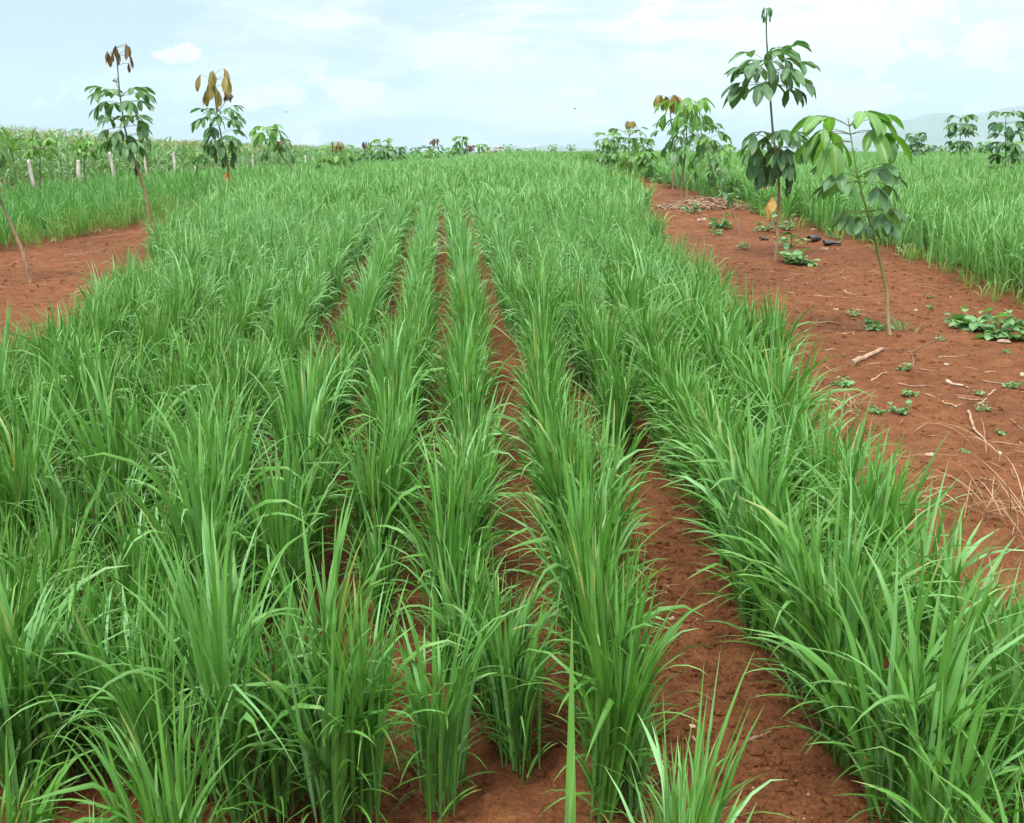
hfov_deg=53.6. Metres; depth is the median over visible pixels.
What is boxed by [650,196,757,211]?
brush heap
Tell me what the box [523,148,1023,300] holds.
rice crop
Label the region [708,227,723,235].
weed
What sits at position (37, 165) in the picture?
corn plant
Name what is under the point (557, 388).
rice plant
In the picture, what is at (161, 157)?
corn plant
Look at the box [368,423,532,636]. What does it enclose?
rice plant
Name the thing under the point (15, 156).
corn plant
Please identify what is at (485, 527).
rice plant
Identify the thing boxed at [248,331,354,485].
rice plant
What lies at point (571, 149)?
rubber sapling
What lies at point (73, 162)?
corn plant
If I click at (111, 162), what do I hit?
fence post
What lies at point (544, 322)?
rice plant
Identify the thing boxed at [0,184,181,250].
rice seedlings
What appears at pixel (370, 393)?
rice plant
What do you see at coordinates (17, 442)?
rice plant
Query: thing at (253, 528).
rice plant
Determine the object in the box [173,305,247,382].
rice plant
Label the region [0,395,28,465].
rice plant
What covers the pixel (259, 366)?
rice plant
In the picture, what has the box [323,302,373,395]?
rice plant
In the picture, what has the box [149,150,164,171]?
corn plant
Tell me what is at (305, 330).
rice plant
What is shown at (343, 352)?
rice plant
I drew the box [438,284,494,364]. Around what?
rice plant
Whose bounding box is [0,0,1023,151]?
sky
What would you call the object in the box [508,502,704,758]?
rice plant
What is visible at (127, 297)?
rice plant
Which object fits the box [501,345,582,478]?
rice plant
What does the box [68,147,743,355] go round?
rice crop
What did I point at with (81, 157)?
corn plant
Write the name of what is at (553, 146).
rubber sapling
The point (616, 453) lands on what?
rice plant
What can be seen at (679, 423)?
rice plant
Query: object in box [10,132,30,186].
corn plant
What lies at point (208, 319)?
rice plant
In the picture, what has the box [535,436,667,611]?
rice plant
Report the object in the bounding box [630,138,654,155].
rubber sapling
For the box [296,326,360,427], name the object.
rice plant
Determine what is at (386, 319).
rice plant
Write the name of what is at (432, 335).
rice plant
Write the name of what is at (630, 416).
rice plant
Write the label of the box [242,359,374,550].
rice plant
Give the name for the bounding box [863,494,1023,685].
rice plant
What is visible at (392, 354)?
rice plant
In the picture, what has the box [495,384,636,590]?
rice plant
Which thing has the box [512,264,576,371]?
rice plant
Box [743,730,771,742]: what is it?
dry stick
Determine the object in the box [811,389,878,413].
dry grass tuft
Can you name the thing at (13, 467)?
rice plant
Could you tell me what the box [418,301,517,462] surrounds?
rice plant
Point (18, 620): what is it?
rice plant
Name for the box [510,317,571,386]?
rice plant
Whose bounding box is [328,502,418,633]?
rice plant
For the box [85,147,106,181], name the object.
corn plant
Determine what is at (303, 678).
rice plant
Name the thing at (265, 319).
rice plant
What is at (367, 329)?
rice plant
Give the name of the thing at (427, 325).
rice plant
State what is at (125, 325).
rice plant
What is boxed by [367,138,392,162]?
rubber sapling
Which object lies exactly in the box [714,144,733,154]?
rubber sapling
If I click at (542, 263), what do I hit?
rice plant
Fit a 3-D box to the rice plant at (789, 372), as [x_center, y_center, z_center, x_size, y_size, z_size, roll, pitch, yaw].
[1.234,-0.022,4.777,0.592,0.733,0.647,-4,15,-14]
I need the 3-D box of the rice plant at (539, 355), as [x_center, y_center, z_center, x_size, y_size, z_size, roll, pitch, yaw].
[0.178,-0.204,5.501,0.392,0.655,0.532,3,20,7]
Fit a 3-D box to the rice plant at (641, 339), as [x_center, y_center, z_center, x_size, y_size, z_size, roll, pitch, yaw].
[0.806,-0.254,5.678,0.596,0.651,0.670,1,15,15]
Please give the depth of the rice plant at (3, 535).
3.41 m
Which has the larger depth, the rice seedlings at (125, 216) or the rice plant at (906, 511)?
the rice seedlings at (125, 216)
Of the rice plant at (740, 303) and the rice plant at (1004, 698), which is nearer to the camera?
the rice plant at (1004, 698)
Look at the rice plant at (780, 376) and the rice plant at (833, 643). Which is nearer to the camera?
the rice plant at (833, 643)
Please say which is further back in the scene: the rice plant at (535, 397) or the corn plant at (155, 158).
the corn plant at (155, 158)
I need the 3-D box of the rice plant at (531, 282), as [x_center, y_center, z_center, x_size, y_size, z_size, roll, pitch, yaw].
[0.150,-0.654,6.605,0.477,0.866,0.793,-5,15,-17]
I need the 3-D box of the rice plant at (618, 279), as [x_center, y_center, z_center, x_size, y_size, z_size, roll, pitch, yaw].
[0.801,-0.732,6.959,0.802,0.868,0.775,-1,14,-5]
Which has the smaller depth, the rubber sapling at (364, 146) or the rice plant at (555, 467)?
the rice plant at (555, 467)
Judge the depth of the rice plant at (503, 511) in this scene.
3.71 m
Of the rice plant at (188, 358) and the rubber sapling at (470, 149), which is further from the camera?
the rubber sapling at (470, 149)
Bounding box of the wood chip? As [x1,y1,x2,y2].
[996,339,1010,342]
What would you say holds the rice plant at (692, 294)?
on the ground
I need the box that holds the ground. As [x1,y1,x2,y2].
[0,152,1023,822]
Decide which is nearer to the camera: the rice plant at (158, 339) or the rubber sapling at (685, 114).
the rice plant at (158, 339)
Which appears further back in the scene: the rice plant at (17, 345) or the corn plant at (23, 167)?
the corn plant at (23, 167)
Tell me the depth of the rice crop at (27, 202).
18.57 m
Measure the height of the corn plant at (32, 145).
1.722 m
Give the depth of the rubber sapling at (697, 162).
20.72 m
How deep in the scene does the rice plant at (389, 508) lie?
3.53 m
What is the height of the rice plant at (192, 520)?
0.932 m
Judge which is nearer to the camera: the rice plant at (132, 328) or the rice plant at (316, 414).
the rice plant at (316, 414)
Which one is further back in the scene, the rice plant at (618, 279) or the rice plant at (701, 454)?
the rice plant at (618, 279)
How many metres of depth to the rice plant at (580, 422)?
4.09 m
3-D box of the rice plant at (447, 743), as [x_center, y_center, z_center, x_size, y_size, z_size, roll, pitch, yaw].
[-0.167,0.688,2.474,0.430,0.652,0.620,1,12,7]
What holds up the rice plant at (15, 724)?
on the ground
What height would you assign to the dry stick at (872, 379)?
0.037 m
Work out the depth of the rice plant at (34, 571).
2.80 m
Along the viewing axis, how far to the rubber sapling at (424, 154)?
40.63 m
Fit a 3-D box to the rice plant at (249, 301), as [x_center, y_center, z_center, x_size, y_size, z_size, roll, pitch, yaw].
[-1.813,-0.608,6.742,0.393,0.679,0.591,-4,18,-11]
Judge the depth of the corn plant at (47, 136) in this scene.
25.33 m
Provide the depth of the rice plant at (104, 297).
6.66 m
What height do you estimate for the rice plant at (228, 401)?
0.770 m
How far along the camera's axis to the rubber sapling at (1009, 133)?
26.86 m
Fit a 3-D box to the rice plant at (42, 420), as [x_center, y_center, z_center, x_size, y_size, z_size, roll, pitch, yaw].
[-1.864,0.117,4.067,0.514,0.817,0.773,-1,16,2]
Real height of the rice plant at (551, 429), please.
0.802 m
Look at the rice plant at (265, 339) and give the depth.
5.59 m
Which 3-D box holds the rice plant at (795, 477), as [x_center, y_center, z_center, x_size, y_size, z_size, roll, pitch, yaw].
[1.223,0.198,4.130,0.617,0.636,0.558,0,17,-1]
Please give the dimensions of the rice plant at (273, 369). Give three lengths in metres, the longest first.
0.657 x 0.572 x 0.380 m
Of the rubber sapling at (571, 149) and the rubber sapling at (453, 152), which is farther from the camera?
the rubber sapling at (571, 149)
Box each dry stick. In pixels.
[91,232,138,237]
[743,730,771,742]
[870,372,887,381]
[898,382,934,386]
[906,340,936,351]
[945,379,968,387]
[958,396,982,400]
[963,410,986,441]
[982,379,1000,383]
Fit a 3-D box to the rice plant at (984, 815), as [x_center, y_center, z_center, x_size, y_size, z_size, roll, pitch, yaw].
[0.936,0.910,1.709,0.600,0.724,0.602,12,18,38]
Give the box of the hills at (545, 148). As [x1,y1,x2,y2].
[495,144,694,151]
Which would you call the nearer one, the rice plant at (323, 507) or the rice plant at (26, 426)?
the rice plant at (323, 507)
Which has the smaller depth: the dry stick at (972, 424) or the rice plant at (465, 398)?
the rice plant at (465, 398)
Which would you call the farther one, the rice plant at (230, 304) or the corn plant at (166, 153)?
the corn plant at (166, 153)
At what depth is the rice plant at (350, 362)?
4.97 m
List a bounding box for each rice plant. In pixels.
[0,300,40,394]
[0,309,63,377]
[0,323,36,385]
[0,329,33,396]
[0,340,48,462]
[0,349,65,457]
[0,351,102,529]
[0,359,105,512]
[0,372,92,600]
[0,383,27,460]
[0,390,73,532]
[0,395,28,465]
[0,420,73,528]
[0,469,121,639]
[0,477,112,661]
[0,492,111,678]
[0,499,40,586]
[0,511,62,602]
[0,525,208,803]
[0,526,67,791]
[0,526,148,805]
[0,557,129,813]
[0,723,99,822]
[1,296,102,406]
[1,352,72,418]
[5,566,151,779]
[6,307,133,494]
[7,438,134,586]
[8,327,73,450]
[9,314,57,389]
[11,295,94,360]
[18,352,170,551]
[21,636,272,822]
[32,290,105,339]
[34,482,201,664]
[37,515,164,657]
[43,318,121,376]
[45,544,245,819]
[46,440,215,661]
[48,303,146,447]
[48,322,105,406]
[57,290,114,326]
[62,286,132,370]
[63,281,130,372]
[63,480,307,822]
[68,346,208,542]
[69,420,172,580]
[76,387,312,604]
[81,271,128,318]
[83,333,145,429]
[85,279,151,364]
[86,317,170,424]
[89,796,104,822]
[94,317,161,423]
[95,271,148,324]
[98,267,164,352]
[104,517,247,725]
[105,304,152,368]
[106,276,144,308]
[113,322,208,490]
[117,283,184,388]
[120,428,252,590]
[122,274,204,354]
[122,290,190,405]
[123,313,222,443]
[124,368,274,528]
[126,381,301,572]
[128,503,283,668]
[129,488,326,788]
[132,380,258,493]
[135,271,209,368]
[136,367,271,511]
[147,353,271,504]
[148,336,223,404]
[150,311,192,357]
[151,341,221,391]
[154,259,209,356]
[155,275,207,356]
[155,326,228,375]
[157,309,234,391]
[171,325,283,479]
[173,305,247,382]
[174,363,277,495]
[176,289,249,364]
[176,568,342,822]
[177,318,273,474]
[183,304,286,457]
[188,303,240,362]
[189,290,258,363]
[208,544,437,822]
[209,425,350,641]
[212,456,313,622]
[213,273,266,355]
[213,280,267,352]
[213,302,261,352]
[217,261,280,347]
[222,308,358,529]
[224,315,302,439]
[224,331,289,454]
[229,423,354,594]
[229,589,371,820]
[232,310,284,386]
[239,483,415,742]
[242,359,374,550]
[245,291,312,401]
[246,326,297,429]
[248,280,308,366]
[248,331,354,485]
[253,316,359,453]
[253,378,376,583]
[259,279,327,358]
[259,291,318,371]
[259,293,317,381]
[260,373,346,501]
[261,255,333,355]
[268,283,317,368]
[268,340,364,468]
[270,556,466,822]
[292,380,432,583]
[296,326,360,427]
[300,341,369,464]
[301,325,361,412]
[314,323,367,415]
[318,405,443,599]
[322,296,382,410]
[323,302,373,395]
[328,299,387,391]
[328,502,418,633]
[332,275,392,367]
[333,265,391,357]
[334,292,382,343]
[335,330,431,486]
[337,303,450,465]
[341,358,449,526]
[344,335,440,483]
[346,321,432,431]
[348,307,424,441]
[348,359,470,551]
[354,573,529,822]
[358,291,438,402]
[365,299,448,416]
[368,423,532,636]
[369,306,447,440]
[381,477,506,677]
[385,266,439,339]
[387,518,537,716]
[389,291,445,389]
[391,431,520,616]
[394,300,441,384]
[402,292,442,351]
[402,307,441,406]
[402,423,529,557]
[403,299,443,372]
[405,259,455,347]
[409,412,528,589]
[415,349,518,467]
[417,313,514,410]
[417,377,521,552]
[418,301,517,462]
[418,322,500,463]
[421,411,526,565]
[425,358,519,474]
[425,532,578,753]
[426,312,492,393]
[432,294,503,379]
[434,255,491,351]
[435,313,495,399]
[436,344,508,438]
[438,257,517,373]
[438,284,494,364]
[439,277,497,357]
[446,301,502,385]
[459,585,580,782]
[487,368,624,550]
[491,406,673,697]
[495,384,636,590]
[499,239,574,350]
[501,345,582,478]
[502,256,584,372]
[502,406,657,614]
[504,248,581,352]
[504,350,586,476]
[506,346,571,443]
[507,282,576,381]
[507,317,576,416]
[508,304,591,415]
[508,390,598,524]
[508,406,619,557]
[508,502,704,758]
[509,335,582,428]
[509,525,715,822]
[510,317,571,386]
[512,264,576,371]
[512,375,606,470]
[515,295,577,373]
[530,487,653,642]
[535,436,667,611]
[538,381,675,571]
[538,506,686,737]
[554,273,614,337]
[555,258,599,352]
[556,286,609,391]
[559,273,613,381]
[562,281,639,417]
[564,297,638,432]
[565,615,575,822]
[571,299,634,388]
[574,347,651,471]
[575,287,642,385]
[576,648,792,822]
[584,245,683,331]
[588,335,655,454]
[591,346,649,435]
[593,262,681,368]
[595,270,680,355]
[596,678,687,820]
[598,273,697,374]
[606,760,756,822]
[613,283,707,407]
[613,306,678,396]
[613,307,723,446]
[614,321,710,439]
[616,291,706,398]
[617,305,704,419]
[619,335,739,479]
[627,345,720,453]
[636,361,795,513]
[637,271,732,343]
[640,357,774,493]
[641,368,753,496]
[645,269,728,361]
[647,258,733,343]
[653,388,772,529]
[658,380,823,568]
[658,400,796,544]
[665,279,742,375]
[666,403,845,628]
[669,285,729,363]
[670,291,768,389]
[671,376,852,571]
[675,292,784,398]
[680,457,858,658]
[692,309,784,413]
[693,457,987,752]
[695,265,762,330]
[697,310,796,426]
[698,331,809,453]
[699,479,946,706]
[700,333,824,437]
[701,270,743,320]
[702,275,745,308]
[713,324,874,491]
[716,276,794,369]
[725,334,854,435]
[730,353,861,498]
[733,291,784,362]
[736,547,966,779]
[738,534,1023,822]
[740,284,816,397]
[749,285,813,384]
[754,375,885,524]
[758,384,921,565]
[769,403,878,546]
[783,423,964,634]
[798,411,968,554]
[804,436,977,572]
[826,460,1023,672]
[855,630,1023,822]
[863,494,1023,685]
[901,753,1022,822]
[904,557,1023,759]
[931,566,1023,822]
[931,748,1023,822]
[995,646,1023,806]
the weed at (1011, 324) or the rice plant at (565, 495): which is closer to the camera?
the rice plant at (565, 495)
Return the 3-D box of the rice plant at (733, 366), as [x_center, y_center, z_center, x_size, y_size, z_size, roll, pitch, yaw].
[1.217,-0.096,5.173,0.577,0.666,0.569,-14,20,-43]
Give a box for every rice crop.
[0,157,387,248]
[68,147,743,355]
[284,150,666,165]
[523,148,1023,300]
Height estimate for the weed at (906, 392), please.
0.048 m
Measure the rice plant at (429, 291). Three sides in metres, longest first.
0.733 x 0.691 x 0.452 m
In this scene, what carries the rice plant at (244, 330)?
on the ground
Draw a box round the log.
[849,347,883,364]
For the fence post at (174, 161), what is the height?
1.356 m
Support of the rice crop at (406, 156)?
on the ground
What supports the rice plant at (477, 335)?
on the ground
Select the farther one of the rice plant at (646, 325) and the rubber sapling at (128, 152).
the rubber sapling at (128, 152)
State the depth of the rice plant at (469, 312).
6.21 m
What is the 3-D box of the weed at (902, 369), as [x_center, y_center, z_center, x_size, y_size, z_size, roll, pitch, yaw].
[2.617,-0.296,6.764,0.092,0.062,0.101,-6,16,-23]
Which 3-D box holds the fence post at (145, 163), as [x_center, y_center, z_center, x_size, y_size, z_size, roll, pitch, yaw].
[-9.664,-6.166,26.901,0.095,1.242,0.072,-4,13,1]
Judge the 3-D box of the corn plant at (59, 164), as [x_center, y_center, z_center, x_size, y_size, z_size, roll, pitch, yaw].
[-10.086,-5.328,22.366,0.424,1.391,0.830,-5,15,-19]
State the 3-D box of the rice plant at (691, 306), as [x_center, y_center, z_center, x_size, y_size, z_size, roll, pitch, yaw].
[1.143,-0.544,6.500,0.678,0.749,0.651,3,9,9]
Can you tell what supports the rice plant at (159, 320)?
on the ground
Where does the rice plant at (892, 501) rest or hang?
on the ground
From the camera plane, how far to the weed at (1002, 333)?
7.81 m
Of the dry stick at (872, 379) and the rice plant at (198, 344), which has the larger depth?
the dry stick at (872, 379)
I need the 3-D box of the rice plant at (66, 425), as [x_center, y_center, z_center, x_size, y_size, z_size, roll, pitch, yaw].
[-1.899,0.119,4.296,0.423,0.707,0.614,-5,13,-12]
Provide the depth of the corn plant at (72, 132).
27.30 m
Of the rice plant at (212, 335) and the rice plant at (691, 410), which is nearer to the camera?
the rice plant at (691, 410)
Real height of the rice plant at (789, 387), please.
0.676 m
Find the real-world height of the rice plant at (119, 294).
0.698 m
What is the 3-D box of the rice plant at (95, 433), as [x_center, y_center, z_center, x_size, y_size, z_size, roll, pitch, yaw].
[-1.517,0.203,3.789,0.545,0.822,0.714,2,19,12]
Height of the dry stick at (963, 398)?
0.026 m
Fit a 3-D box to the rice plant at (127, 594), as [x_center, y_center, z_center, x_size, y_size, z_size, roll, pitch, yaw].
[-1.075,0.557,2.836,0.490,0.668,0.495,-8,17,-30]
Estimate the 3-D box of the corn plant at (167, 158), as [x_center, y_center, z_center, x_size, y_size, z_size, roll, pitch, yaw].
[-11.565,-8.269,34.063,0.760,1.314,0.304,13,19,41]
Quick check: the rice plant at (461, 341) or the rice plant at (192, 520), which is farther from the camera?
the rice plant at (461, 341)
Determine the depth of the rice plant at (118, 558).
2.96 m
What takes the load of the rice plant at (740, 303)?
on the ground
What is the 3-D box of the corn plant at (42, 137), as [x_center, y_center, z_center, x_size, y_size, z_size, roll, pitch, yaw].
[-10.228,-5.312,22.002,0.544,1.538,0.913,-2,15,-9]
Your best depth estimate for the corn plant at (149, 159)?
30.97 m
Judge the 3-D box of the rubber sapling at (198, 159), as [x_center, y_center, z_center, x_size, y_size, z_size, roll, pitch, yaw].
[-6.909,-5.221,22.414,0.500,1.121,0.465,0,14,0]
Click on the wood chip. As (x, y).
(1002, 340)
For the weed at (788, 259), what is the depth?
12.10 m
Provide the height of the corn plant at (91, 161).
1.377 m
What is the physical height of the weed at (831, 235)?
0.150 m
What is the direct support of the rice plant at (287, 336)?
on the ground
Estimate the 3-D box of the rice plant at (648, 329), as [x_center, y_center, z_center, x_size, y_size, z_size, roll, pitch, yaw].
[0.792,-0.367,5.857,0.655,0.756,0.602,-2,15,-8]
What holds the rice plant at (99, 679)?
on the ground
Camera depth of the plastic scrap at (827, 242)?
13.67 m
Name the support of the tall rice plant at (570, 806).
on the ground
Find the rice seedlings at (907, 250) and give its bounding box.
[735,199,1023,308]
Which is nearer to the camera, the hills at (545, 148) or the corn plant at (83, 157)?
the corn plant at (83, 157)
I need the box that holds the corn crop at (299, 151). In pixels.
[0,124,381,187]
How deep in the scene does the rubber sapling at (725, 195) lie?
15.23 m
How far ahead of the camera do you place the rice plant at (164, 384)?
4.44 m
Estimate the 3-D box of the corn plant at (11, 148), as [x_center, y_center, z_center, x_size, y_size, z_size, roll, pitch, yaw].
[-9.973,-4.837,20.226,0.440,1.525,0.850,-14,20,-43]
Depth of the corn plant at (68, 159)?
31.00 m
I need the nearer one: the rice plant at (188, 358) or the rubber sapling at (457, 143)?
the rice plant at (188, 358)
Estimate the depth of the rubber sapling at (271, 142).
24.06 m
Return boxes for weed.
[650,172,661,183]
[663,172,678,186]
[680,201,700,213]
[706,213,732,227]
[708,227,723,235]
[719,190,738,199]
[738,241,749,249]
[753,214,782,231]
[772,213,796,229]
[772,232,810,247]
[776,246,802,262]
[783,248,819,266]
[828,228,840,237]
[829,376,854,386]
[845,309,861,316]
[863,317,893,330]
[865,405,885,414]
[887,399,911,414]
[894,362,911,370]
[901,388,918,396]
[943,312,967,326]
[949,305,1008,331]
[974,313,1023,340]
[974,390,984,394]
[974,403,991,410]
[996,323,1023,340]
[997,309,1023,327]
[1001,381,1022,387]
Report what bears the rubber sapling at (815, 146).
on the ground
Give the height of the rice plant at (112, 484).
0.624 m
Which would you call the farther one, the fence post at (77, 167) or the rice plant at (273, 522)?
the fence post at (77, 167)
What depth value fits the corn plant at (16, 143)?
28.70 m
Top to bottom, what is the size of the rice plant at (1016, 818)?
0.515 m
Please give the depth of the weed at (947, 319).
8.41 m
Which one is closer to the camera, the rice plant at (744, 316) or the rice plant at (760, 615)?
the rice plant at (760, 615)
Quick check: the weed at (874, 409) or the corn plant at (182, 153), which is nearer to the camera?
the weed at (874, 409)
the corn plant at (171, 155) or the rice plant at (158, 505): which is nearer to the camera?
the rice plant at (158, 505)
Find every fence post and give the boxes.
[27,159,36,192]
[76,160,80,185]
[108,151,115,181]
[144,156,148,178]
[172,152,175,172]
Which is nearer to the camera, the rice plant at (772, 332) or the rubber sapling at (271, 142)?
the rice plant at (772, 332)
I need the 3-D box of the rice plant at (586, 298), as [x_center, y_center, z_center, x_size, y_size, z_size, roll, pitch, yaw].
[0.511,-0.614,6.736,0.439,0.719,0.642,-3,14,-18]
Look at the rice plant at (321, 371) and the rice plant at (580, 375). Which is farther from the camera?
the rice plant at (580, 375)
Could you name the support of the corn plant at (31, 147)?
on the ground
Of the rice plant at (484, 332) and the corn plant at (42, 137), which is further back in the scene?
the corn plant at (42, 137)
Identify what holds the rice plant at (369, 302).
on the ground
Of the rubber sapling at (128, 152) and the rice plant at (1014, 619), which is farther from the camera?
the rubber sapling at (128, 152)
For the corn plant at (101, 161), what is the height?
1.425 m
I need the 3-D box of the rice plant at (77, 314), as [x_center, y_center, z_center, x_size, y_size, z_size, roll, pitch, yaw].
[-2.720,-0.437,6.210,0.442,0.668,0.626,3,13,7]
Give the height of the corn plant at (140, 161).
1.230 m
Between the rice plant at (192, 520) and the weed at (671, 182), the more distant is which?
the weed at (671, 182)
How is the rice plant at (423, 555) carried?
on the ground
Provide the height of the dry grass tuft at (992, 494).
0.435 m
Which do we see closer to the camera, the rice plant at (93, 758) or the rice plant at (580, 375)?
the rice plant at (93, 758)
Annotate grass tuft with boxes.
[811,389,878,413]
[858,315,922,333]
[896,415,1023,460]
[907,454,1023,546]
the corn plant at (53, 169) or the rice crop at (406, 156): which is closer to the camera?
the corn plant at (53, 169)
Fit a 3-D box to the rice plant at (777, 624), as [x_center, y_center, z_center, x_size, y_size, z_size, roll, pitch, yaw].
[0.833,0.517,2.909,0.629,0.740,0.617,-9,17,-30]
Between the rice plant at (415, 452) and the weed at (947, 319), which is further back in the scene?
the weed at (947, 319)
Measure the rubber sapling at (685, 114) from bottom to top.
2.190 m
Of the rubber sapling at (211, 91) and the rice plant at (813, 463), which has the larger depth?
the rubber sapling at (211, 91)
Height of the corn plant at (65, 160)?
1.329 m
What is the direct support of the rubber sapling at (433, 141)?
on the ground
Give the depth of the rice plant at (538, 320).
5.85 m
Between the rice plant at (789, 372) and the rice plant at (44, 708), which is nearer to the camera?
the rice plant at (44, 708)
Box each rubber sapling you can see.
[0,127,32,282]
[23,137,56,196]
[73,141,99,183]
[84,44,156,229]
[187,149,209,183]
[190,69,246,181]
[249,124,294,172]
[316,141,356,170]
[356,142,370,164]
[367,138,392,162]
[379,145,407,162]
[410,147,420,158]
[415,150,439,159]
[421,138,443,157]
[444,147,460,157]
[451,136,469,156]
[465,145,474,152]
[475,144,488,153]
[487,147,501,152]
[548,144,557,151]
[566,144,575,150]
[591,132,620,169]
[608,121,648,172]
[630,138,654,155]
[633,151,659,181]
[651,95,689,189]
[654,97,714,196]
[677,122,731,197]
[700,164,740,232]
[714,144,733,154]
[720,147,765,165]
[721,7,820,260]
[789,110,912,334]
[905,132,926,155]
[924,144,937,152]
[940,145,949,153]
[943,114,978,159]
[947,141,970,156]
[976,141,993,153]
[985,110,1023,171]
[1004,141,1023,155]
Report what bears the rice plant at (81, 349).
on the ground
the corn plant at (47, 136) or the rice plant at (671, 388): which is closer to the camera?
the rice plant at (671, 388)
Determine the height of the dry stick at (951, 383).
0.030 m
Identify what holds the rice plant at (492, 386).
on the ground
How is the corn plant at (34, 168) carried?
on the ground
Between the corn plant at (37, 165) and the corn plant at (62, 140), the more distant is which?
the corn plant at (62, 140)
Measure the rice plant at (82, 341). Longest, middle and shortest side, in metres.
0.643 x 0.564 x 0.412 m
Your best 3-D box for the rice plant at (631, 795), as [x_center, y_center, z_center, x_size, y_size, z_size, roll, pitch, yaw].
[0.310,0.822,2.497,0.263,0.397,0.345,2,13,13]
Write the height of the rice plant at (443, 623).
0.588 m
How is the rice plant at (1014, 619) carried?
on the ground
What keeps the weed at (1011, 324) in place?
on the ground
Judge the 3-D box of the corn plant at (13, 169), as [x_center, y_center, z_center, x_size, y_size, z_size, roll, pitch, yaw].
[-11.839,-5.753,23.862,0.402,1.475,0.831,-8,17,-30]
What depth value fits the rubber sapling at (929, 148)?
72.51 m
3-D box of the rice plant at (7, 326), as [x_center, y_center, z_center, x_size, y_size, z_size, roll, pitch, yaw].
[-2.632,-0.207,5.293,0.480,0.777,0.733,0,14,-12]
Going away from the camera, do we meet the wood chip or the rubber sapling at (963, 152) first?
the wood chip
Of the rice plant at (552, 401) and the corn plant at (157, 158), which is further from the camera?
the corn plant at (157, 158)
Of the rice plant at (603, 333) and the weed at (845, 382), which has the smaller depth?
the rice plant at (603, 333)
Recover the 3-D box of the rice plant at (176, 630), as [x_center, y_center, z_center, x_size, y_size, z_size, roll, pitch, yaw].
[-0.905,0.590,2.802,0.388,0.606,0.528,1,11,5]
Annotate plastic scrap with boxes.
[807,234,821,241]
[823,240,840,244]
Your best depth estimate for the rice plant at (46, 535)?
3.23 m
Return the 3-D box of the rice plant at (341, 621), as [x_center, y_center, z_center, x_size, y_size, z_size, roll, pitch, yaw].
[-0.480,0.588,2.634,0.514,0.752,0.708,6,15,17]
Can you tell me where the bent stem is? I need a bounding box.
[686,172,693,197]
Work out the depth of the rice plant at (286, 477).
3.52 m
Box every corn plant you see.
[0,135,12,184]
[0,142,15,188]
[1,130,24,190]
[2,141,20,190]
[4,130,28,183]
[7,125,26,178]
[8,147,32,185]
[9,135,17,191]
[10,128,42,166]
[10,129,21,183]
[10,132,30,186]
[11,147,35,187]
[13,143,38,187]
[16,130,45,176]
[19,139,56,185]
[20,143,47,185]
[25,130,57,183]
[30,133,49,180]
[36,132,67,189]
[44,146,61,184]
[50,148,72,182]
[51,131,61,178]
[52,137,64,180]
[52,145,68,179]
[53,141,76,179]
[54,142,65,179]
[55,129,90,174]
[60,142,71,176]
[61,134,70,177]
[63,133,85,175]
[64,135,90,177]
[64,140,74,183]
[65,136,81,180]
[72,133,94,176]
[76,139,101,177]
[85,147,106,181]
[85,158,90,178]
[90,146,102,175]
[94,136,106,177]
[96,134,110,176]
[96,138,112,174]
[101,150,126,172]
[114,151,129,175]
[136,139,158,173]
[136,146,141,172]
[142,148,160,174]
[146,142,166,169]
[147,141,168,172]
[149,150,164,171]
[150,139,159,166]
[156,139,176,170]
[156,144,173,167]
[159,136,172,173]
[164,145,181,170]
[165,146,171,172]
[174,144,183,171]
[177,139,196,171]
[179,140,194,169]
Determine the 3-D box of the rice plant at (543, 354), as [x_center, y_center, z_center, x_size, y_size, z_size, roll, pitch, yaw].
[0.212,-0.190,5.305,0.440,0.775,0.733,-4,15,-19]
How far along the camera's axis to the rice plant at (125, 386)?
5.15 m
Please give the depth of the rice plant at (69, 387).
4.43 m
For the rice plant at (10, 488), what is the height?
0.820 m
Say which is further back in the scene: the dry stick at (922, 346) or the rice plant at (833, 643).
the dry stick at (922, 346)
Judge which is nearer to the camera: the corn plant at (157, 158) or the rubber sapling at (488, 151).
the corn plant at (157, 158)
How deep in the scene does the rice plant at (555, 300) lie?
6.42 m
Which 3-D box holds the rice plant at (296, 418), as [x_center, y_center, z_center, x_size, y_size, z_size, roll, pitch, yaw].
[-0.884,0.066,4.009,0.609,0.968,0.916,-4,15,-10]
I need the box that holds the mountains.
[791,105,1023,151]
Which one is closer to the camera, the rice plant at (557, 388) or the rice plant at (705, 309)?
the rice plant at (557, 388)
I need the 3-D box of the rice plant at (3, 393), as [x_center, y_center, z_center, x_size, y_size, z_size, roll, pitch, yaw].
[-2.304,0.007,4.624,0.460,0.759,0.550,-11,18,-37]
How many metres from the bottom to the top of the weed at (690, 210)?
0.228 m
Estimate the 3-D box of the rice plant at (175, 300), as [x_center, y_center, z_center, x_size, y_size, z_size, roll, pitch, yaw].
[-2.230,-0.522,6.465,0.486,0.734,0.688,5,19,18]
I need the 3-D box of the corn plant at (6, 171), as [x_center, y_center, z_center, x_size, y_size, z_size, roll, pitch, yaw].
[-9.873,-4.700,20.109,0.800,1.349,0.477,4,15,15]
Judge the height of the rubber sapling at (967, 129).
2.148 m
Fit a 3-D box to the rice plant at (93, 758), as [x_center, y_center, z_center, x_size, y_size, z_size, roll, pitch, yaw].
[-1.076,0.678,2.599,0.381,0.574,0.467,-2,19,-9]
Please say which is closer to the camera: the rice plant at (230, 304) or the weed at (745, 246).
the rice plant at (230, 304)
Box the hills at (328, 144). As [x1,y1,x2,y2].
[315,141,410,151]

